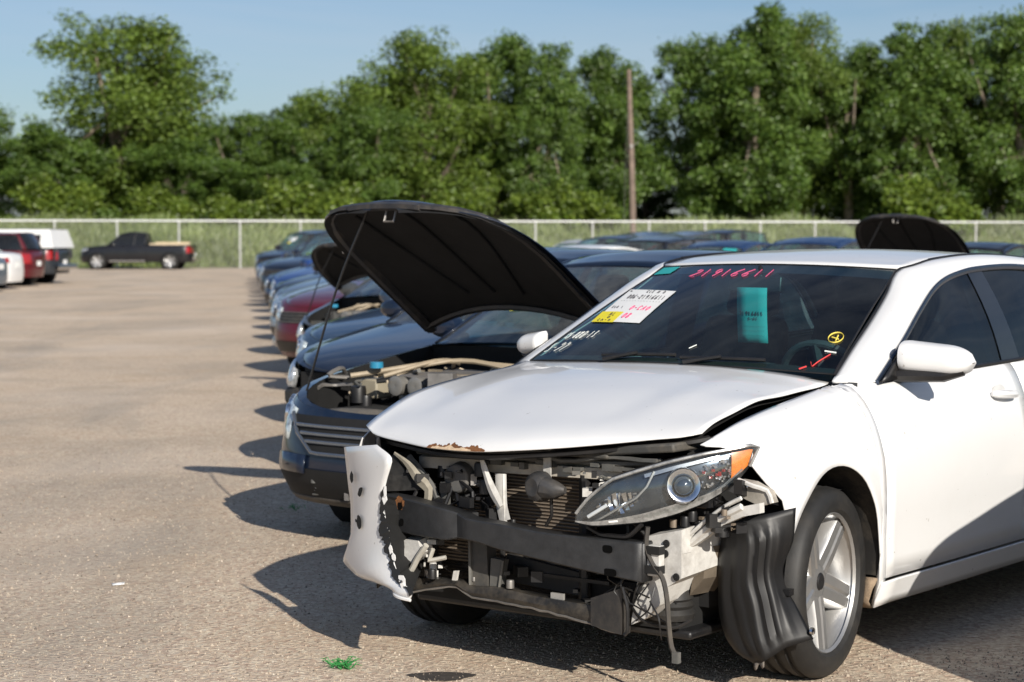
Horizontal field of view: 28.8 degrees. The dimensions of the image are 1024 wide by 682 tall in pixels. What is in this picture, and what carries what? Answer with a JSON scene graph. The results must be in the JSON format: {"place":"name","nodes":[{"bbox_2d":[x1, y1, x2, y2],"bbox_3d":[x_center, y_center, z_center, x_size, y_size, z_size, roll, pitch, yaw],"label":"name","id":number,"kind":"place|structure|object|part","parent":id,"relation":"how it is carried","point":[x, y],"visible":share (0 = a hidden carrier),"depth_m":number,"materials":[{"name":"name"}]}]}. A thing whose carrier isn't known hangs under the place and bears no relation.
{"place":"outdoors","nodes":[
{"label":"outdoors","id":0,"kind":"place"},
{"bbox_2d":[0,268,1023,681],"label":"ground","id":1,"kind":"structure","parent":0,"point":[160,366],"depth_m":9.56,"materials":[{"name":"beige asphalt"}]},
{"bbox_2d":[0,257,7,284],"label":"sedan","id":2,"kind":"object","parent":1,"relation":"on","point":[3,272],"visible":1,"depth_m":55.69,"materials":[{"name":"white paint"}]},
{"bbox_2d":[0,250,23,288],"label":"sedan","id":3,"kind":"object","parent":1,"relation":"on","point":[15,264],"visible":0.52,"depth_m":58.82,"materials":[{"name":"white paint"}]},
{"bbox_2d":[0,232,44,286],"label":"off roader","id":4,"kind":"object","parent":1,"relation":"on","point":[27,246],"visible":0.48,"depth_m":62.49,"materials":[{"name":"red paint"}]},
{"bbox_2d":[0,235,22,250],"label":"side window","id":5,"kind":"structure","parent":4,"relation":"in","point":[7,242],"depth_m":62.29,"materials":[{"name":"black glass"}]},
{"bbox_2d":[19,233,41,248],"bbox_3d":[-15.195,-3.158,62.959,0.370,0.520,1.240,0,3,9],"label":"rear window","id":6,"kind":"structure","parent":4,"relation":"in","point":[31,242],"depth_m":62.79,"materials":[{"name":"black glass"}]},
{"bbox_2d":[0,229,77,283],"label":"pickup","id":7,"kind":"object","parent":1,"relation":"on","point":[56,244],"visible":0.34,"depth_m":65.92,"materials":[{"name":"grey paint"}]},
{"bbox_2d":[80,231,200,268],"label":"pickup","id":8,"kind":"object","parent":1,"relation":"on","point":[132,247],"visible":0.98,"depth_m":97.17,"materials":[{"name":"black paint"}]},
{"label":"door","id":9,"kind":"part","parent":8,"relation":"part of","materials":[{"name":"black paint"}]},
{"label":"side window","id":10,"kind":"part","parent":8,"relation":"part of","materials":[{"name":"black glass"}]},
{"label":"door","id":11,"kind":"part","parent":8,"relation":"part of","materials":[{"name":"black paint"}]},
{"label":"side window","id":12,"kind":"part","parent":8,"relation":"part of","materials":[{"name":"black glass"}]},
{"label":"rear window","id":13,"kind":"part","parent":8,"relation":"part of","materials":[{"name":"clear glass"}]},
{"bbox_2d":[149,242,190,244],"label":"lumber pile","id":14,"kind":"object","parent":8,"relation":"in","point":[173,243],"visible":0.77,"depth_m":97.67,"materials":[{"name":"beige wood"}]},
{"bbox_2d":[256,241,315,274],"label":"sedan","id":15,"kind":"object","parent":1,"relation":"on","point":[279,258],"visible":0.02,"depth_m":61.35,"materials":[{"name":"blue paint"}]},
{"bbox_2d":[264,259,311,302],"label":"sedan","id":16,"kind":"object","parent":1,"relation":"on","point":[267,285],"visible":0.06,"depth_m":40.15,"materials":[{"name":"blue paint"}]},
{"bbox_2d":[256,241,324,280],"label":"sedan","id":17,"kind":"object","parent":1,"relation":"on","point":[260,265],"visible":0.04,"depth_m":58.41,"materials":[{"name":"blue paint"}]},
{"bbox_2d":[256,230,325,256],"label":"off roader","id":18,"kind":"object","parent":1,"relation":"on","point":[304,236],"visible":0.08,"depth_m":74.67,"materials":[{"name":"blue paint"}]},
{"bbox_2d":[255,231,330,272],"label":"off roader","id":19,"kind":"object","parent":1,"relation":"on","point":[267,256],"visible":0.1,"depth_m":65.14,"materials":[{"name":"blue paint"}]},
{"bbox_2d":[260,231,326,304],"bbox_3d":[-3.685,-1.647,44.882,2.107,1.831,4.581,2,4,38],"label":"off roader","id":20,"kind":"object","parent":1,"relation":"on","point":[272,267],"visible":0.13,"depth_m":43.46,"materials":[{"name":"blue paint"}]},
{"bbox_2d":[282,503,305,510],"bbox_3d":[-1.195,0.916,11.007,0.156,0.030,0.118,3,4,43],"label":"grass scrap","id":21,"kind":"object","parent":1,"relation":"on","point":[294,507],"depth_m":11.01,"materials":[{"name":"green plant"}]},
{"bbox_2d":[271,259,318,288],"bbox_3d":[-2.737,-1.153,37.402,1.987,1.611,4.215,2,4,37],"label":"hatchback","id":22,"kind":"object","parent":1,"relation":"on","point":[307,269],"visible":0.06,"depth_m":36.23,"materials":[{"name":"blue paint"}]},
{"bbox_2d":[258,241,331,282],"bbox_3d":[-4.623,-1.860,51.894,2.018,1.536,4.656,2,4,37],"label":"sedan","id":23,"kind":"object","parent":1,"relation":"on","point":[301,252],"visible":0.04,"depth_m":51.90,"materials":[{"name":"blue paint"}]},
{"bbox_2d":[269,265,321,310],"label":"sedan","id":24,"kind":"object","parent":1,"relation":"on","point":[285,283],"visible":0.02,"depth_m":32.51,"materials":[{"name":"blue paint"}]},
{"bbox_2d":[260,238,332,269],"bbox_3d":[-5.185,-2.066,55.178,1.987,1.611,4.215,2,4,37],"label":"hatchback","id":25,"kind":"object","parent":1,"relation":"on","point":[285,255],"visible":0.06,"depth_m":55.13,"materials":[{"name":"blue paint"}]},
{"bbox_2d":[259,241,333,292],"bbox_3d":[-4.145,-1.675,48.300,2.017,1.536,4.656,2,4,37],"label":"sedan","id":26,"kind":"object","parent":1,"relation":"on","point":[308,251],"depth_m":48.27,"materials":[{"name":"blue paint"}]},
{"bbox_2d":[282,235,323,248],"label":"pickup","id":27,"kind":"object","parent":1,"relation":"on","point":[292,246],"visible":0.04,"depth_m":78.03,"materials":[{"name":"blue paint"}]},
{"bbox_2d":[270,278,368,334],"bbox_3d":[-1.275,-0.565,26.821,2.017,1.521,4.656,2,4,38],"label":"sedan","id":28,"kind":"object","parent":1,"relation":"on","point":[277,300],"visible":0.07,"depth_m":25.53,"materials":[{"name":"paint"}]},
{"bbox_2d":[273,277,368,301],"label":"sedan","id":29,"kind":"object","parent":1,"relation":"on","point":[294,287],"visible":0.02,"depth_m":29.17,"materials":[{"name":"blue paint"}]},
{"bbox_2d":[272,280,381,364],"bbox_3d":[-0.817,-0.387,23.344,2.018,1.521,4.654,2,4,37],"label":"sedan","id":30,"kind":"object","parent":1,"relation":"on","point":[292,312],"visible":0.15,"depth_m":21.80,"materials":[{"name":"red paint"}]},
{"bbox_2d":[320,656,361,669],"bbox_3d":[-0.595,1.123,6.954,0.140,0.034,0.158,-1,3,-12],"label":"grass scrap","id":31,"kind":"object","parent":1,"relation":"on","point":[345,664],"depth_m":6.93,"materials":[{"name":"green plant"}]},
{"bbox_2d":[407,672,475,680],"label":"oil stain","id":32,"kind":"object","parent":1,"relation":"on","point":[443,676],"visible":1,"depth_m":6.82,"materials":[{"name":"black liquid"}]},
{"bbox_2d":[296,242,620,337],"bbox_3d":[-0.367,-0.235,20.153,1.974,1.546,4.148,2,4,37],"label":"hatchback","id":33,"kind":"object","parent":1,"relation":"on","point":[329,259],"visible":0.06,"depth_m":19.14,"materials":[{"name":"grey paint"}]},
{"bbox_3d":[-1.252,-0.180,20.380,0.111,0.676,0.957,2,4,37],"label":"door","id":34,"kind":"part","parent":33,"relation":"part of","materials":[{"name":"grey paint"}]},
{"bbox_2d":[285,249,632,402],"bbox_3d":[0.329,0.096,14.140,2.018,1.501,4.580,2,4,36],"label":"sedan","id":35,"kind":"object","parent":1,"relation":"on","point":[404,331],"visible":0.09,"depth_m":12.93,"materials":[{"name":"blue paint"}]},
{"bbox_3d":[-0.657,0.140,14.248,0.109,0.665,0.952,2,4,36],"label":"door","id":36,"kind":"part","parent":35,"relation":"part of","materials":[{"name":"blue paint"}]},
{"bbox_3d":[-0.026,0.085,15.097,0.107,0.687,1.152,2,4,36],"label":"door","id":37,"kind":"part","parent":35,"relation":"part of","materials":[{"name":"blue paint"}]},
{"bbox_2d":[296,247,643,355],"bbox_3d":[0.094,-0.057,17.119,2.018,1.501,4.656,2,4,39],"label":"sedan","id":38,"kind":"object","parent":1,"relation":"on","point":[310,336],"visible":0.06,"depth_m":15.87,"materials":[{"name":"blue paint"}]},
{"bbox_2d":[0,219,1023,267],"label":"chain link fence","id":39,"kind":"object","parent":1,"relation":"on","point":[535,226],"visible":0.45,"depth_m":104.07,"materials":[{"name":"metal"}]},
{"bbox_2d":[279,200,813,521],"bbox_3d":[0.723,0.116,11.243,1.974,1.758,4.738,2,4,38],"label":"sedan","id":40,"kind":"object","parent":1,"relation":"on","point":[439,270],"visible":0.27,"depth_m":10.06,"materials":[{"name":"blue paint"}]},
{"bbox_3d":[-0.193,0.284,11.441,0.108,0.665,0.952,2,4,38],"label":"door","id":41,"kind":"part","parent":40,"relation":"part of","materials":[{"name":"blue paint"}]},
{"bbox_3d":[0.470,0.231,12.267,0.107,0.687,1.152,2,4,38],"label":"door","id":42,"kind":"part","parent":40,"relation":"part of","materials":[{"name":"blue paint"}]},
{"bbox_2d":[553,239,614,246],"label":"sedan","id":43,"kind":"object","parent":1,"relation":"on","point":[588,242],"visible":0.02,"depth_m":60.97,"materials":[{"name":"silver paint"}]},
{"bbox_2d":[558,245,644,272],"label":"sedan","id":44,"kind":"object","parent":1,"relation":"on","point":[602,247],"visible":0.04,"depth_m":31.05,"materials":[{"name":"white paint"}]},
{"bbox_2d":[576,231,667,249],"bbox_3d":[2.600,-2.038,53.069,2.107,1.772,4.581,2,4,37],"label":"off roader","id":45,"kind":"object","parent":1,"relation":"on","point":[602,240],"visible":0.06,"depth_m":53.33,"materials":[{"name":"blue paint"}]},
{"bbox_2d":[584,237,734,268],"bbox_3d":[2.387,-1.060,35.594,2.107,1.612,4.584,2,4,37],"label":"off roader","id":46,"kind":"object","parent":1,"relation":"on","point":[667,242],"visible":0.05,"depth_m":35.55,"materials":[{"name":"blue paint"}]},
{"bbox_2d":[613,231,719,249],"bbox_3d":[3.323,-1.781,48.075,2.107,1.772,4.581,2,4,37],"label":"off roader","id":47,"kind":"object","parent":1,"relation":"on","point":[683,234],"visible":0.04,"depth_m":48.65,"materials":[{"name":"blue paint"}]},
{"bbox_2d":[343,249,1023,677],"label":"sedan","id":48,"kind":"object","parent":1,"relation":"on","point":[661,451],"visible":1,"depth_m":6.99,"materials":[{"name":"white paint"}]},
{"bbox_3d":[0.431,-0.114,8.512,0.142,0.383,1.025,2,4,37],"label":"side window","id":49,"kind":"part","parent":48,"relation":"part of","materials":[{"name":"black glass"}]},
{"bbox_3d":[0.302,0.411,8.555,0.165,0.708,1.280,2,4,34],"label":"door","id":50,"kind":"part","parent":48,"relation":"part of","materials":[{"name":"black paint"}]},
{"bbox_3d":[0.960,0.356,9.411,0.128,0.730,0.867,2,4,38],"label":"door","id":51,"kind":"part","parent":48,"relation":"part of","materials":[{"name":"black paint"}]},
{"bbox_3d":[1.160,-0.180,9.453,0.136,0.374,1.190,2,4,37],"label":"side window","id":52,"kind":"part","parent":48,"relation":"part of","materials":[{"name":"black glass"}]},
{"bbox_2d":[737,287,767,342],"bbox_3d":[0.963,-0.103,7.983,0.138,0.222,0.017,2,4,37],"label":"hanging tag","id":53,"kind":"object","parent":48,"relation":"hanging from","point":[752,315],"visible":1,"depth_m":7.98,"materials":[{"name":"teal paper"}]},
{"bbox_3d":[2.094,-0.218,9.467,1.260,0.315,0.510,2,4,37],"label":"rear window","id":54,"kind":"part","parent":48,"relation":"part of","materials":[{"name":"black glass"}]},
{"bbox_3d":[1.651,0.464,7.523,0.165,0.708,1.280,3,4,41],"label":"door","id":55,"kind":"part","parent":48,"relation":"part of","materials":[{"name":"white paint"}]},
{"bbox_3d":[1.602,-0.068,7.616,0.142,0.383,1.025,2,4,37],"label":"side window","id":56,"kind":"part","parent":48,"relation":"part of","materials":[{"name":"black glass"}]},
{"bbox_3d":[2.323,-0.134,8.564,0.136,0.374,1.190,2,4,37],"label":"side window","id":57,"kind":"part","parent":48,"relation":"part of","materials":[{"name":"black glass"}]},
{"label":"door","id":58,"kind":"part","parent":48,"relation":"part of","materials":[{"name":"white paint"}]},
{"bbox_2d":[648,241,760,250],"bbox_3d":[3.256,-1.128,37.486,1.987,1.551,4.215,2,4,37],"label":"car","id":59,"kind":"object","parent":1,"relation":"on","point":[690,243],"visible":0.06,"depth_m":37.48,"materials":[{"name":"blue paint"}]},
{"bbox_2d":[644,240,787,271],"bbox_3d":[3.363,-0.852,32.112,2.018,1.551,4.656,2,4,37],"label":"sedan","id":60,"kind":"object","parent":1,"relation":"on","point":[729,245],"visible":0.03,"depth_m":31.99,"materials":[{"name":"blue paint"}]},
{"bbox_2d":[678,229,769,251],"bbox_3d":[5.981,-2.385,59.059,2.107,1.851,4.581,2,4,37],"label":"off roader","id":61,"kind":"object","parent":1,"relation":"on","point":[725,234],"visible":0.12,"depth_m":59.17,"materials":[{"name":"blue paint"}]},
{"bbox_2d":[760,237,859,250],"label":"sedan","id":62,"kind":"object","parent":1,"relation":"on","point":[818,242],"visible":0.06,"depth_m":28.25,"materials":[{"name":"blue paint"}]},
{"bbox_2d":[777,245,853,249],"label":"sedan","id":63,"kind":"object","parent":1,"relation":"on","point":[799,247],"visible":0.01,"depth_m":51.43,"materials":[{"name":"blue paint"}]},
{"bbox_2d":[855,214,1023,254],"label":"sedan","id":64,"kind":"object","parent":1,"relation":"on","point":[902,231],"visible":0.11,"depth_m":23.31,"materials":[{"name":"black paint"}]},
{"bbox_2d":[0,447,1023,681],"bbox_3d":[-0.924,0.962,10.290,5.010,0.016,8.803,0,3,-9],"label":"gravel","id":65,"kind":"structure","parent":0,"point":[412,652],"depth_m":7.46,"materials":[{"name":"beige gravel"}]},
{"bbox_2d":[0,0,1023,267],"label":"sky","id":66,"kind":"structure","parent":0,"point":[281,48],"materials":[{"name":"blue"}]},
{"bbox_2d":[0,209,1023,267],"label":"field","id":67,"kind":"structure","parent":0,"point":[212,266],"depth_m":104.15,"materials":[{"name":"plant"}]},
{"bbox_2d":[0,103,16,212],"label":"tree","id":68,"kind":"object","parent":67,"relation":"on","point":[5,114],"visible":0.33,"depth_m":132.58,"materials":[{"name":"green plant"}]},
{"bbox_2d":[0,115,64,222],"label":"tree","id":69,"kind":"object","parent":67,"relation":"on","point":[8,184],"visible":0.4,"depth_m":127.17,"materials":[{"name":"green plant"}]},
{"bbox_2d":[6,172,105,219],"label":"bush","id":70,"kind":"object","parent":67,"relation":"on","point":[80,198],"visible":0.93,"depth_m":120.13,"materials":[{"name":"green plant"}]},
{"bbox_2d":[0,117,124,222],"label":"tree","id":71,"kind":"object","parent":67,"relation":"on","point":[55,159],"visible":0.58,"depth_m":124.41,"materials":[{"name":"green plant"}]},
{"bbox_2d":[13,8,238,222],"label":"tree","id":72,"kind":"object","parent":67,"relation":"on","point":[160,91],"visible":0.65,"depth_m":129.08,"materials":[{"name":"green plant"}]},
{"bbox_2d":[63,112,232,218],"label":"tree","id":73,"kind":"object","parent":67,"relation":"on","point":[207,127],"visible":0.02,"depth_m":148.21,"materials":[{"name":"green plant"}]},
{"bbox_2d":[127,179,205,224],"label":"bush","id":74,"kind":"object","parent":67,"relation":"on","point":[148,203],"visible":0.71,"depth_m":119.42,"materials":[{"name":"green plant"}]},
{"bbox_2d":[113,134,255,226],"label":"tree","id":75,"kind":"object","parent":67,"relation":"on","point":[204,180],"visible":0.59,"depth_m":125.52,"materials":[{"name":"green plant"}]},
{"bbox_2d":[205,189,259,227],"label":"bush","id":76,"kind":"object","parent":67,"relation":"on","point":[223,207],"visible":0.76,"depth_m":120.43,"materials":[{"name":"green plant"}]},
{"bbox_2d":[204,109,291,192],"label":"tree","id":77,"kind":"object","parent":67,"relation":"on","point":[234,139],"visible":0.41,"depth_m":138.37,"materials":[{"name":"green plant"}]},
{"bbox_2d":[224,156,324,207],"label":"tree","id":78,"kind":"object","parent":67,"relation":"on","point":[288,169],"visible":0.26,"depth_m":124.51,"materials":[{"name":"green plant"}]},
{"bbox_2d":[242,175,325,224],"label":"bush","id":79,"kind":"object","parent":67,"relation":"on","point":[285,200],"visible":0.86,"depth_m":119.59,"materials":[{"name":"green plant"}]},
{"bbox_2d":[249,94,329,222],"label":"tree","id":80,"kind":"object","parent":67,"relation":"on","point":[287,127],"visible":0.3,"depth_m":139.71,"materials":[{"name":"green plant"}]},
{"bbox_2d":[297,103,365,219],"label":"tree","id":81,"kind":"object","parent":67,"relation":"on","point":[315,131],"visible":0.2,"depth_m":130.78,"materials":[{"name":"green plant"}]},
{"bbox_2d":[304,178,370,224],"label":"bush","id":82,"kind":"object","parent":67,"relation":"on","point":[321,208],"visible":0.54,"depth_m":120.25,"materials":[{"name":"green plant"}]},
{"bbox_2d":[293,96,433,202],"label":"tree","id":83,"kind":"object","parent":67,"relation":"on","point":[369,124],"visible":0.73,"depth_m":124.98,"materials":[{"name":"green plant"}]},
{"bbox_2d":[328,87,436,186],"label":"tree","id":84,"kind":"object","parent":67,"relation":"on","point":[337,110],"visible":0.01,"depth_m":147.71,"materials":[{"name":"green plant"}]},
{"bbox_2d":[282,25,521,214],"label":"tree","id":85,"kind":"object","parent":67,"relation":"on","point":[415,170],"visible":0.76,"depth_m":128.15,"materials":[{"name":"green plant"}]},
{"bbox_2d":[427,183,496,214],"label":"bush","id":86,"kind":"object","parent":67,"relation":"on","point":[469,200],"visible":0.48,"depth_m":119.80,"materials":[{"name":"green plant"}]},
{"bbox_2d":[431,27,541,224],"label":"tree","id":87,"kind":"object","parent":67,"relation":"on","point":[508,53],"visible":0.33,"depth_m":133.35,"materials":[{"name":"green plant"}]},
{"bbox_2d":[446,144,559,215],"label":"tree","id":88,"kind":"object","parent":67,"relation":"on","point":[505,164],"visible":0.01,"depth_m":136.84,"materials":[{"name":"green plant"}]},
{"bbox_2d":[500,176,589,230],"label":"bush","id":89,"kind":"object","parent":67,"relation":"on","point":[543,206],"visible":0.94,"depth_m":119.05,"materials":[{"name":"green plant"}]},
{"bbox_2d":[496,39,595,200],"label":"tree","id":90,"kind":"object","parent":67,"relation":"on","point":[548,126],"visible":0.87,"depth_m":129.54,"materials":[{"name":"green plant"}]},
{"bbox_2d":[557,189,623,230],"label":"bush","id":91,"kind":"object","parent":67,"relation":"on","point":[596,209],"visible":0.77,"depth_m":119.16,"materials":[{"name":"green plant"}]},
{"bbox_2d":[544,98,653,224],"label":"tree","id":92,"kind":"object","parent":67,"relation":"on","point":[586,156],"visible":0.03,"depth_m":148.42,"materials":[{"name":"green plant"}]},
{"bbox_2d":[565,44,672,224],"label":"tree","id":93,"kind":"object","parent":67,"relation":"on","point":[608,89],"visible":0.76,"depth_m":131.93,"materials":[{"name":"green plant"}]},
{"bbox_2d":[623,70,638,242],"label":"utility pole","id":94,"kind":"object","parent":67,"relation":"on","point":[632,203],"visible":0.83,"depth_m":109.51,"materials":[{"name":"brown wood"}]},
{"bbox_2d":[617,160,686,224],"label":"tree","id":95,"kind":"object","parent":67,"relation":"on","point":[651,205],"visible":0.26,"depth_m":145.58,"materials":[{"name":"green plant"}]},
{"bbox_2d":[635,32,767,220],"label":"tree","id":96,"kind":"object","parent":67,"relation":"on","point":[688,60],"visible":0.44,"depth_m":131.19,"materials":[{"name":"green plant"}]},
{"bbox_2d":[668,150,775,223],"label":"tree","id":97,"kind":"object","parent":67,"relation":"on","point":[675,197],"visible":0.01,"depth_m":141.97,"materials":[{"name":"green plant"}]},
{"bbox_2d":[674,0,827,220],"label":"tree","id":98,"kind":"object","parent":67,"relation":"on","point":[760,184],"visible":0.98,"depth_m":127.82,"materials":[{"name":"green plant"}]},
{"bbox_2d":[725,58,881,224],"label":"tree","id":99,"kind":"object","parent":67,"relation":"on","point":[831,218],"depth_m":149.85,"materials":[{"name":"green plant"}]},
{"bbox_2d":[740,8,877,220],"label":"tree","id":100,"kind":"object","parent":67,"relation":"on","point":[812,58],"visible":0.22,"depth_m":134.64,"materials":[{"name":"green plant"}]},
{"bbox_2d":[792,39,901,226],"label":"tree","id":101,"kind":"object","parent":67,"relation":"on","point":[851,188],"visible":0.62,"depth_m":132.63,"materials":[{"name":"green plant"}]},
{"bbox_2d":[842,151,885,220],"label":"tree","id":102,"kind":"object","parent":67,"relation":"on","point":[875,190],"visible":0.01,"depth_m":144.30,"materials":[{"name":"green plant"}]},
{"bbox_2d":[834,69,938,216],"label":"tree","id":103,"kind":"object","parent":67,"relation":"on","point":[903,137],"visible":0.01,"depth_m":148.80,"materials":[{"name":"green plant"}]},
{"bbox_2d":[842,14,988,213],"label":"tree","id":104,"kind":"object","parent":67,"relation":"on","point":[918,120],"visible":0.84,"depth_m":128.94,"materials":[{"name":"green plant"}]},
{"bbox_2d":[878,171,990,240],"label":"bush","id":105,"kind":"object","parent":67,"relation":"on","point":[910,198],"visible":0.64,"depth_m":119.24,"materials":[{"name":"green plant"}]},
{"bbox_2d":[886,13,1023,220],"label":"tree","id":106,"kind":"object","parent":67,"relation":"on","point":[957,38],"visible":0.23,"depth_m":133.17,"materials":[{"name":"green plant"}]},
{"bbox_2d":[948,3,1023,218],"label":"tree","id":107,"kind":"object","parent":67,"relation":"on","point":[1005,63],"visible":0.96,"depth_m":128.21,"materials":[{"name":"green plant"}]},
{"bbox_2d":[975,98,1015,223],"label":"tree","id":108,"kind":"object","parent":67,"relation":"on","point":[1000,214],"visible":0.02,"depth_m":145.52,"materials":[{"name":"green plant"}]}
]}

